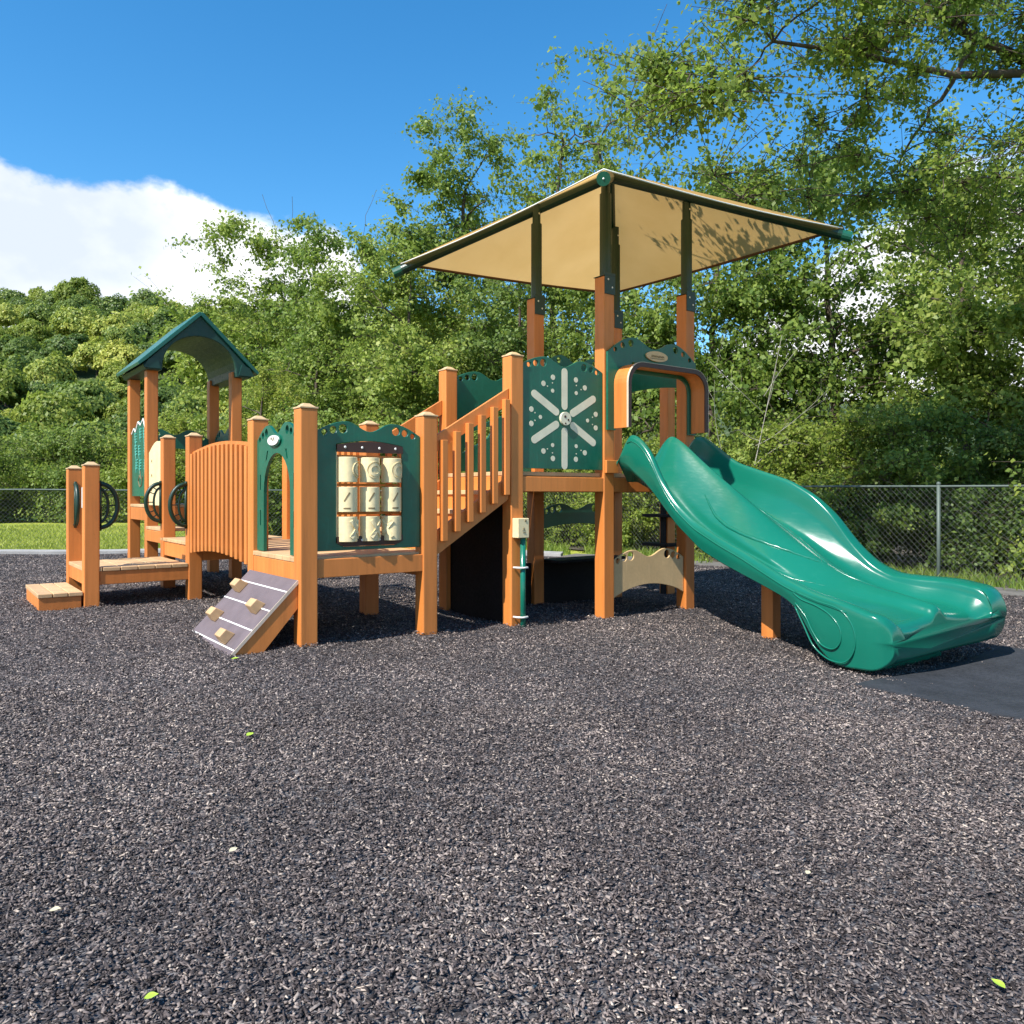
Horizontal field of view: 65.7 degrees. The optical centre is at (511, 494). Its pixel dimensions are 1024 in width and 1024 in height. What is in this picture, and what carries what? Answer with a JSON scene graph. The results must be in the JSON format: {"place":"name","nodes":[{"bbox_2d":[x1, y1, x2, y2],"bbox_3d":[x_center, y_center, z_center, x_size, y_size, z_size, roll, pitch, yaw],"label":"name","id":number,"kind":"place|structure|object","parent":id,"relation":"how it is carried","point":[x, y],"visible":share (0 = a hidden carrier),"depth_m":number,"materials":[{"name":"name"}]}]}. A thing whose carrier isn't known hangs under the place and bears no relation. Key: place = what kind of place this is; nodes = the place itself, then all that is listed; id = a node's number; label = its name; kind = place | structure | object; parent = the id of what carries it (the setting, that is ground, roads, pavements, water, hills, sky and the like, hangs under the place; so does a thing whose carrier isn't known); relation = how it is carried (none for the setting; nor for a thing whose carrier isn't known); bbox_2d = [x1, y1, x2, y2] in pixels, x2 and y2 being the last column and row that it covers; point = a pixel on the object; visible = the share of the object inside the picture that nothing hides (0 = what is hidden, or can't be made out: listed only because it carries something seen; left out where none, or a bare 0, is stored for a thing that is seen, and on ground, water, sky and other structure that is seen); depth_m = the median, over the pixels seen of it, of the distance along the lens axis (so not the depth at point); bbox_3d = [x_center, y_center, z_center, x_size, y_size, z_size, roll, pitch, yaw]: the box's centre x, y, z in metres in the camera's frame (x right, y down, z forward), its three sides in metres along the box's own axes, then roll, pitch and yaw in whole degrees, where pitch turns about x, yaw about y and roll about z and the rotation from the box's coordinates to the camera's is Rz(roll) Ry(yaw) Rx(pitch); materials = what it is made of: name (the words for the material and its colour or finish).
{"place":"outdoors","nodes":[
{"label":"outdoors","id":0,"kind":"place"},
{"bbox_2d":[0,548,562,556],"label":"concrete path","id":1,"kind":"structure","parent":0,"point":[119,551],"depth_m":15.01,"materials":[{"name":"grey concrete"}]},
{"bbox_2d":[0,506,931,561],"bbox_3d":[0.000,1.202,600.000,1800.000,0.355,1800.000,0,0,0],"label":"lawn","id":2,"kind":"structure","parent":0,"point":[574,551],"depth_m":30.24,"materials":[{"name":"green plant"}]},
{"bbox_2d":[0,449,33,522],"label":"bush","id":3,"kind":"object","parent":2,"relation":"on","point":[3,466],"visible":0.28,"depth_m":33.87,"materials":[{"name":"green plant"}]},
{"bbox_2d":[0,430,57,521],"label":"bush","id":4,"kind":"object","parent":2,"relation":"on","point":[4,477],"visible":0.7,"depth_m":32.94,"materials":[{"name":"green plant"}]},
{"bbox_2d":[0,416,98,522],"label":"bush","id":5,"kind":"object","parent":2,"relation":"on","point":[31,437],"visible":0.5,"depth_m":33.48,"materials":[{"name":"green plant"}]},
{"bbox_2d":[0,419,124,523],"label":"bush","id":6,"kind":"object","parent":2,"relation":"on","point":[71,444],"visible":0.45,"depth_m":33.14,"materials":[{"name":"green plant"}]},
{"bbox_2d":[45,434,140,522],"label":"bush","id":7,"kind":"object","parent":2,"relation":"on","point":[119,452],"visible":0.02,"depth_m":34.09,"materials":[{"name":"green plant"}]},
{"bbox_2d":[63,426,184,522],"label":"bush","id":8,"kind":"object","parent":2,"relation":"on","point":[111,478],"visible":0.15,"depth_m":32.42,"materials":[{"name":"green plant"}]},
{"bbox_2d":[78,403,204,522],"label":"bush","id":9,"kind":"object","parent":2,"relation":"on","point":[172,428],"visible":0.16,"depth_m":32.91,"materials":[{"name":"green plant"}]},
{"bbox_2d":[0,489,382,547],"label":"chain link fence","id":10,"kind":"object","parent":2,"relation":"on","point":[117,490],"visible":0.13,"depth_m":16.37,"materials":[{"name":"metal"}]},
{"bbox_2d":[129,195,344,466],"bbox_3d":[-9.746,-5.146,30.097,7.572,12.798,6.353,0,0,14],"label":"broadleaf tree","id":11,"kind":"object","parent":2,"relation":"on","point":[260,245],"visible":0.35,"depth_m":29.45,"materials":[{"name":"green plant"}]},
{"bbox_2d":[175,350,306,518],"bbox_3d":[-7.344,-1.361,22.374,4.239,5.218,3.434,0,0,-23],"label":"bush","id":12,"kind":"object","parent":2,"relation":"on","point":[262,379],"visible":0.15,"depth_m":22.39,"materials":[{"name":"green plant"}]},
{"bbox_2d":[182,390,362,534],"bbox_3d":[-5.648,-0.624,20.433,5.890,4.157,4.720,0,0,-12],"label":"bush","id":13,"kind":"object","parent":2,"relation":"on","point":[278,421],"visible":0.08,"depth_m":20.24,"materials":[{"name":"green plant"}]},
{"bbox_2d":[188,308,387,460],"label":"broadleaf tree","id":14,"kind":"object","parent":2,"relation":"on","point":[317,341],"visible":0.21,"depth_m":24.60,"materials":[{"name":"green plant"}]},
{"bbox_2d":[223,201,367,422],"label":"broadleaf tree","id":15,"kind":"object","parent":2,"relation":"on","point":[293,291],"visible":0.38,"depth_m":27.18,"materials":[{"name":"green plant"}]},
{"bbox_2d":[268,413,395,535],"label":"bush","id":16,"kind":"object","parent":2,"relation":"on","point":[278,464],"visible":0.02,"depth_m":20.04,"materials":[{"name":"green plant"}]},
{"bbox_2d":[270,192,447,431],"bbox_3d":[-4.446,-4.312,25.996,6.673,11.091,5.599,0,0,-18],"label":"broadleaf tree","id":17,"kind":"object","parent":2,"relation":"on","point":[326,311],"visible":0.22,"depth_m":24.88,"materials":[{"name":"green plant"}]},
{"bbox_2d":[319,232,493,430],"bbox_3d":[-2.720,-3.135,22.174,5.538,8.696,6.838,0,0,-19],"label":"broadleaf tree","id":18,"kind":"object","parent":2,"relation":"on","point":[402,369],"visible":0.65,"depth_m":21.59,"materials":[{"name":"green plant"}]},
{"bbox_2d":[330,85,562,380],"bbox_3d":[-1.473,-5.496,25.119,5.774,13.460,8.195,0,0,33],"label":"tall tree","id":19,"kind":"object","parent":2,"relation":"on","point":[427,238],"visible":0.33,"depth_m":24.27,"materials":[{"name":"green plant"}]},
{"bbox_2d":[424,225,592,421],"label":"broadleaf tree","id":20,"kind":"object","parent":2,"relation":"on","point":[489,365],"visible":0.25,"depth_m":21.63,"materials":[{"name":"green plant"}]},
{"bbox_2d":[461,413,585,544],"bbox_3d":[0.050,-0.340,19.149,4.934,3.483,3.954,0,0,10],"label":"bush","id":21,"kind":"object","parent":2,"relation":"on","point":[525,505],"visible":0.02,"depth_m":18.14,"materials":[{"name":"green plant"}]},
{"bbox_2d":[432,36,661,359],"bbox_3d":[1.153,-7.282,27.151,8.498,17.095,5.078,0,0,-8],"label":"tall tree","id":22,"kind":"object","parent":2,"relation":"on","point":[531,195],"visible":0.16,"depth_m":27.14,"materials":[{"name":"green plant"}]},
{"bbox_2d":[523,432,659,548],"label":"bush","id":23,"kind":"object","parent":2,"relation":"on","point":[563,500],"visible":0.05,"depth_m":17.57,"materials":[{"name":"green plant"}]},
{"bbox_2d":[526,434,676,548],"bbox_3d":[1.987,-0.384,19.244,4.273,3.764,5.332,0,0,-39],"label":"bush","id":24,"kind":"object","parent":2,"relation":"on","point":[572,526],"visible":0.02,"depth_m":17.57,"materials":[{"name":"green plant"}]},
{"bbox_2d":[503,34,732,436],"bbox_3d":[3.282,-6.530,24.823,7.868,15.671,4.702,0,0,11],"label":"tall tree","id":25,"kind":"object","parent":2,"relation":"on","point":[595,147],"visible":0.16,"depth_m":24.53,"materials":[{"name":"green plant"}]},
{"bbox_2d":[521,284,714,451],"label":"broadleaf tree","id":26,"kind":"object","parent":2,"relation":"on","point":[573,351],"visible":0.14,"depth_m":20.99,"materials":[{"name":"green plant"}]},
{"bbox_2d":[556,425,703,553],"bbox_3d":[2.956,-0.013,16.720,4.170,2.944,3.342,0,0,-23],"label":"bush","id":27,"kind":"object","parent":2,"relation":"on","point":[626,535],"visible":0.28,"depth_m":16.01,"materials":[{"name":"green plant"}]},
{"bbox_2d":[570,92,853,475],"bbox_3d":[4.646,-3.810,19.361,6.974,10.262,5.649,0,0,-11],"label":"broadleaf tree","id":28,"kind":"object","parent":2,"relation":"on","point":[664,333],"visible":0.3,"depth_m":18.66,"materials":[{"name":"green plant"}]},
{"bbox_2d":[631,426,800,559],"bbox_3d":[3.920,-0.005,15.632,3.349,2.950,4.179,0,0,-30],"label":"bush","id":29,"kind":"object","parent":2,"relation":"on","point":[730,449],"visible":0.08,"depth_m":15.38,"materials":[{"name":"green plant"}]},
{"bbox_2d":[707,325,821,464],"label":"bare sapling","id":30,"kind":"object","parent":2,"relation":"on","point":[767,404],"visible":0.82,"depth_m":14.47,"materials":[{"name":"grey plant"}]},
{"bbox_2d":[523,482,1023,586],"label":"chain link fence","id":31,"kind":"object","parent":2,"relation":"on","point":[938,485],"visible":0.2,"depth_m":11.15,"materials":[{"name":"metal"}]},
{"bbox_2d":[526,540,1023,589],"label":"weeds","id":32,"kind":"object","parent":2,"relation":"on","point":[564,549],"visible":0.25,"depth_m":11.58,"materials":[{"name":"green plant"}]},
{"bbox_2d":[544,540,1023,588],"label":"undergrowth floor","id":33,"kind":"structure","parent":2,"relation":"on","point":[898,557],"depth_m":13.77,"materials":[{"name":"green plant"}]},
{"bbox_2d":[573,0,1023,308],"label":"overhanging tree","id":34,"kind":"object","parent":2,"relation":"on","point":[665,93],"visible":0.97,"depth_m":9.83,"materials":[{"name":"green plant"}]},
{"bbox_2d":[694,399,910,556],"bbox_3d":[5.309,-0.145,14.761,4.638,3.274,3.716,0,0,-23],"label":"bush","id":35,"kind":"object","parent":2,"relation":"on","point":[804,459],"visible":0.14,"depth_m":14.71,"materials":[{"name":"green plant"}]},
{"bbox_2d":[731,395,959,564],"bbox_3d":[5.977,-0.153,14.221,4.697,3.316,3.764,0,0,-38],"label":"bush","id":36,"kind":"object","parent":2,"relation":"on","point":[840,461],"visible":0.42,"depth_m":13.36,"materials":[{"name":"green plant"}]},
{"bbox_2d":[695,127,1020,478],"bbox_3d":[7.615,-3.522,18.532,7.180,9.740,5.815,0,0,-26],"label":"broadleaf tree","id":37,"kind":"object","parent":2,"relation":"on","point":[817,366],"visible":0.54,"depth_m":17.65,"materials":[{"name":"green plant"}]},
{"bbox_2d":[784,385,1023,571],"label":"bush","id":38,"kind":"object","parent":2,"relation":"on","point":[936,422],"visible":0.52,"depth_m":12.85,"materials":[{"name":"green plant"}]},
{"bbox_2d":[838,157,1023,555],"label":"broadleaf tree","id":39,"kind":"object","parent":2,"relation":"on","point":[977,327],"visible":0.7,"depth_m":14.99,"materials":[{"name":"green plant"}]},
{"bbox_2d":[867,94,1023,465],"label":"tall tree","id":40,"kind":"object","parent":2,"relation":"on","point":[946,113],"visible":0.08,"depth_m":19.72,"materials":[{"name":"green plant"}]},
{"bbox_2d":[901,401,1023,577],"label":"bush","id":41,"kind":"object","parent":2,"relation":"on","point":[1002,444],"visible":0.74,"depth_m":12.27,"materials":[{"name":"green plant"}]},
{"bbox_2d":[963,92,1023,460],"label":"broadleaf tree","id":42,"kind":"object","parent":2,"relation":"on","point":[1015,288],"visible":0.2,"depth_m":15.15,"materials":[{"name":"green plant"}]},
{"bbox_2d":[972,452,1023,577],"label":"bush","id":43,"kind":"object","parent":2,"relation":"on","point":[1015,562],"visible":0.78,"depth_m":11.23,"materials":[{"name":"green plant"}]},
{"bbox_2d":[2,341,1010,502],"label":"hill","id":44,"kind":"structure","parent":0,"point":[81,375],"depth_m":141.43,"materials":[{"name":"green plant"}]},
{"bbox_2d":[0,302,25,327],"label":"hillside tree","id":45,"kind":"object","parent":44,"relation":"on","point":[9,316],"visible":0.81,"depth_m":168.82,"materials":[{"name":"green plant"}]},
{"bbox_2d":[0,408,26,425],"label":"hillside tree","id":46,"kind":"object","parent":44,"relation":"on","point":[6,413],"visible":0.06,"depth_m":93.99,"materials":[{"name":"green plant"}]},
{"bbox_2d":[0,410,29,435],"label":"hillside tree","id":47,"kind":"object","parent":44,"relation":"on","point":[9,425],"visible":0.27,"depth_m":86.36,"materials":[{"name":"green plant"}]},
{"bbox_2d":[0,353,31,405],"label":"hillside tree","id":48,"kind":"object","parent":44,"relation":"on","point":[12,362],"visible":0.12,"depth_m":125.86,"materials":[{"name":"green plant"}]},
{"bbox_2d":[0,360,32,412],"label":"hillside tree","id":49,"kind":"object","parent":44,"relation":"on","point":[13,381],"visible":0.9,"depth_m":113.85,"materials":[{"name":"green plant"}]},
{"bbox_2d":[0,287,32,302],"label":"hillside tree","id":50,"kind":"object","parent":44,"relation":"on","point":[6,294],"visible":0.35,"depth_m":190.90,"materials":[{"name":"green plant"}]},
{"bbox_2d":[7,358,35,407],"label":"hillside tree","id":51,"kind":"object","parent":44,"relation":"on","point":[19,367],"visible":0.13,"depth_m":125.19,"materials":[{"name":"green plant"}]},
{"bbox_2d":[0,333,43,357],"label":"hillside tree","id":52,"kind":"object","parent":44,"relation":"on","point":[11,343],"visible":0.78,"depth_m":143.51,"materials":[{"name":"green plant"}]},
{"bbox_2d":[0,421,43,501],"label":"hillside tree","id":53,"kind":"object","parent":44,"relation":"on","point":[22,430],"visible":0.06,"depth_m":79.11,"materials":[{"name":"green plant"}]},
{"bbox_2d":[9,296,34,307],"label":"hillside tree","id":54,"kind":"object","parent":44,"relation":"on","point":[17,300],"visible":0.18,"depth_m":180.12,"materials":[{"name":"green plant"}]},
{"bbox_2d":[0,427,50,493],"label":"hillside tree","id":55,"kind":"object","parent":44,"relation":"on","point":[6,452],"visible":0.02,"depth_m":61.32,"materials":[{"name":"green plant"}]},
{"bbox_2d":[7,318,53,345],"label":"hillside tree","id":56,"kind":"object","parent":44,"relation":"on","point":[28,326],"visible":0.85,"depth_m":152.20,"materials":[{"name":"green plant"}]},
{"bbox_2d":[27,286,44,301],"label":"hillside tree","id":57,"kind":"object","parent":44,"relation":"on","point":[34,296],"visible":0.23,"depth_m":201.25,"materials":[{"name":"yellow plant"}]},
{"bbox_2d":[18,301,58,326],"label":"hillside tree","id":58,"kind":"object","parent":44,"relation":"on","point":[42,313],"visible":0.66,"depth_m":168.96,"materials":[{"name":"green plant"}]},
{"bbox_2d":[17,380,64,407],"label":"hillside tree","id":59,"kind":"object","parent":44,"relation":"on","point":[36,385],"visible":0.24,"depth_m":115.92,"materials":[{"name":"green plant"}]},
{"bbox_2d":[23,347,66,362],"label":"hillside tree","id":60,"kind":"object","parent":44,"relation":"on","point":[41,353],"visible":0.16,"depth_m":134.02,"materials":[{"name":"green plant"}]},
{"bbox_2d":[35,291,60,309],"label":"hillside tree","id":61,"kind":"object","parent":44,"relation":"on","point":[48,300],"visible":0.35,"depth_m":191.19,"materials":[{"name":"green plant"}]},
{"bbox_2d":[22,350,77,388],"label":"hillside tree","id":62,"kind":"object","parent":44,"relation":"on","point":[51,368],"visible":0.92,"depth_m":123.09,"materials":[{"name":"green plant"}]},
{"bbox_2d":[10,389,95,433],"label":"hillside tree","id":63,"kind":"object","parent":44,"relation":"on","point":[50,410],"visible":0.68,"depth_m":93.87,"materials":[{"name":"green plant"}]},
{"bbox_2d":[39,332,89,370],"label":"hillside tree","id":64,"kind":"object","parent":44,"relation":"on","point":[67,345],"visible":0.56,"depth_m":139.75,"materials":[{"name":"green plant"}]},
{"bbox_2d":[53,294,94,310],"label":"hillside tree","id":65,"kind":"object","parent":44,"relation":"on","point":[76,301],"visible":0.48,"depth_m":180.91,"materials":[{"name":"green plant"}]},
{"bbox_2d":[47,305,105,340],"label":"hillside tree","id":66,"kind":"object","parent":44,"relation":"on","point":[70,320],"visible":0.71,"depth_m":150.50,"materials":[{"name":"green plant"}]},
{"bbox_2d":[51,276,101,304],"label":"hillside tree","id":67,"kind":"object","parent":44,"relation":"on","point":[65,290],"visible":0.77,"depth_m":191.18,"materials":[{"name":"green plant"}]},
{"bbox_2d":[47,378,119,420],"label":"hillside tree","id":68,"kind":"object","parent":44,"relation":"on","point":[98,398],"visible":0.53,"depth_m":107.02,"materials":[{"name":"green plant"}]},
{"bbox_2d":[65,336,109,376],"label":"hillside tree","id":69,"kind":"object","parent":44,"relation":"on","point":[90,351],"visible":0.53,"depth_m":133.77,"materials":[{"name":"green plant"}]},
{"bbox_2d":[64,418,127,462],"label":"hillside tree","id":70,"kind":"object","parent":44,"relation":"on","point":[102,426],"visible":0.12,"depth_m":77.02,"materials":[{"name":"green plant"}]},
{"bbox_2d":[86,305,108,318],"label":"hillside tree","id":71,"kind":"object","parent":44,"relation":"on","point":[89,307],"visible":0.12,"depth_m":174.16,"materials":[{"name":"green plant"}]},
{"bbox_2d":[91,293,127,315],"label":"hillside tree","id":72,"kind":"object","parent":44,"relation":"on","point":[109,304],"visible":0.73,"depth_m":192.36,"materials":[{"name":"green plant"}]},
{"bbox_2d":[87,311,135,341],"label":"hillside tree","id":73,"kind":"object","parent":44,"relation":"on","point":[97,327],"visible":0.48,"depth_m":148.65,"materials":[{"name":"green plant"}]},
{"bbox_2d":[101,380,127,399],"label":"hillside tree","id":74,"kind":"object","parent":44,"relation":"on","point":[114,387],"visible":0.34,"depth_m":120.70,"materials":[{"name":"green plant"}]},
{"bbox_2d":[92,359,143,390],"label":"hillside tree","id":75,"kind":"object","parent":44,"relation":"on","point":[108,372],"visible":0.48,"depth_m":126.16,"materials":[{"name":"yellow plant"}]},
{"bbox_2d":[91,338,145,370],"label":"hillside tree","id":76,"kind":"object","parent":44,"relation":"on","point":[122,352],"visible":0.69,"depth_m":132.08,"materials":[{"name":"green plant"}]},
{"bbox_2d":[100,396,142,441],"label":"hillside tree","id":77,"kind":"object","parent":44,"relation":"on","point":[109,412],"visible":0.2,"depth_m":106.76,"materials":[{"name":"green plant"}]},
{"bbox_2d":[101,325,146,345],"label":"hillside tree","id":78,"kind":"object","parent":44,"relation":"on","point":[125,333],"visible":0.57,"depth_m":142.11,"materials":[{"name":"green plant"}]},
{"bbox_2d":[123,301,152,313],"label":"hillside tree","id":79,"kind":"object","parent":44,"relation":"on","point":[133,306],"visible":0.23,"depth_m":181.77,"materials":[{"name":"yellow plant"}]},
{"bbox_2d":[119,312,160,327],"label":"hillside tree","id":80,"kind":"object","parent":44,"relation":"on","point":[139,318],"visible":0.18,"depth_m":164.00,"materials":[{"name":"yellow plant"}]},
{"bbox_2d":[109,398,172,439],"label":"hillside tree","id":81,"kind":"object","parent":44,"relation":"on","point":[120,420],"visible":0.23,"depth_m":98.73,"materials":[{"name":"green plant"}]},
{"bbox_2d":[125,288,167,308],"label":"hillside tree","id":82,"kind":"object","parent":44,"relation":"on","point":[140,298],"visible":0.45,"depth_m":189.25,"materials":[{"name":"green plant"}]},
{"bbox_2d":[130,321,162,342],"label":"hillside tree","id":83,"kind":"object","parent":44,"relation":"on","point":[144,330],"visible":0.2,"depth_m":148.60,"materials":[{"name":"green plant"}]},
{"bbox_2d":[134,338,159,351],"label":"hillside tree","id":84,"kind":"object","parent":44,"relation":"on","point":[149,344],"visible":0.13,"depth_m":141.12,"materials":[{"name":"green plant"}]},
{"bbox_2d":[140,380,186,403],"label":"hillside tree","id":85,"kind":"object","parent":44,"relation":"on","point":[166,393],"visible":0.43,"depth_m":115.88,"materials":[{"name":"green plant"}]},
{"bbox_2d":[147,306,182,327],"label":"hillside tree","id":86,"kind":"object","parent":44,"relation":"on","point":[157,320],"visible":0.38,"depth_m":164.54,"materials":[{"name":"green plant"}]},
{"bbox_2d":[158,321,180,338],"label":"hillside tree","id":87,"kind":"object","parent":44,"relation":"on","point":[161,330],"visible":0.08,"depth_m":149.21,"materials":[{"name":"green plant"}]},
{"bbox_2d":[162,351,189,383],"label":"hillside tree","id":88,"kind":"object","parent":44,"relation":"on","point":[166,363],"visible":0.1,"depth_m":135.63,"materials":[{"name":"green plant"}]},
{"bbox_2d":[158,393,202,424],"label":"hillside tree","id":89,"kind":"object","parent":44,"relation":"on","point":[184,406],"visible":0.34,"depth_m":101.32,"materials":[{"name":"green plant"}]},
{"bbox_2d":[177,388,220,413],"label":"hillside tree","id":90,"kind":"object","parent":44,"relation":"on","point":[199,401],"visible":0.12,"depth_m":106.32,"materials":[{"name":"green plant"}]},
{"bbox_2d":[201,396,256,417],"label":"hillside tree","id":91,"kind":"object","parent":44,"relation":"on","point":[223,407],"visible":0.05,"depth_m":100.22,"materials":[{"name":"green plant"}]},
{"bbox_2d":[218,300,253,316],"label":"hillside tree","id":92,"kind":"object","parent":44,"relation":"on","point":[241,306],"visible":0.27,"depth_m":184.07,"materials":[{"name":"green plant"}]},
{"bbox_2d":[0,553,1023,1023],"bbox_3d":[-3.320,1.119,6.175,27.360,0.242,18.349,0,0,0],"label":"mulch bed","id":93,"kind":"object","parent":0,"point":[604,987],"visible":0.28,"depth_m":2.72,"materials":[{"name":"grey rubber"}]},
{"bbox_2d":[26,168,1006,672],"bbox_3d":[-0.788,-0.915,7.955,9.164,4.830,5.560,0,0,7],"label":"play structure","id":94,"kind":"object","parent":93,"relation":"on","point":[606,236],"visible":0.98,"depth_m":7.12,"materials":[{"name":"brown wood"}]},
{"bbox_2d":[855,646,1023,719],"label":"rubber mat","id":95,"kind":"object","parent":93,"relation":"on","point":[1002,674],"visible":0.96,"depth_m":4.97,"materials":[{"name":"grey rubber"}]},
{"bbox_2d":[0,0,1023,399],"label":"sky","id":96,"kind":"structure","parent":0,"point":[124,124],"materials":[{"name":"blue"}]},
{"bbox_2d":[561,553,1023,596],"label":"dirt path","id":97,"kind":"structure","parent":0,"point":[1010,592],"depth_m":13.41,"materials":[{"name":"brown soil"}]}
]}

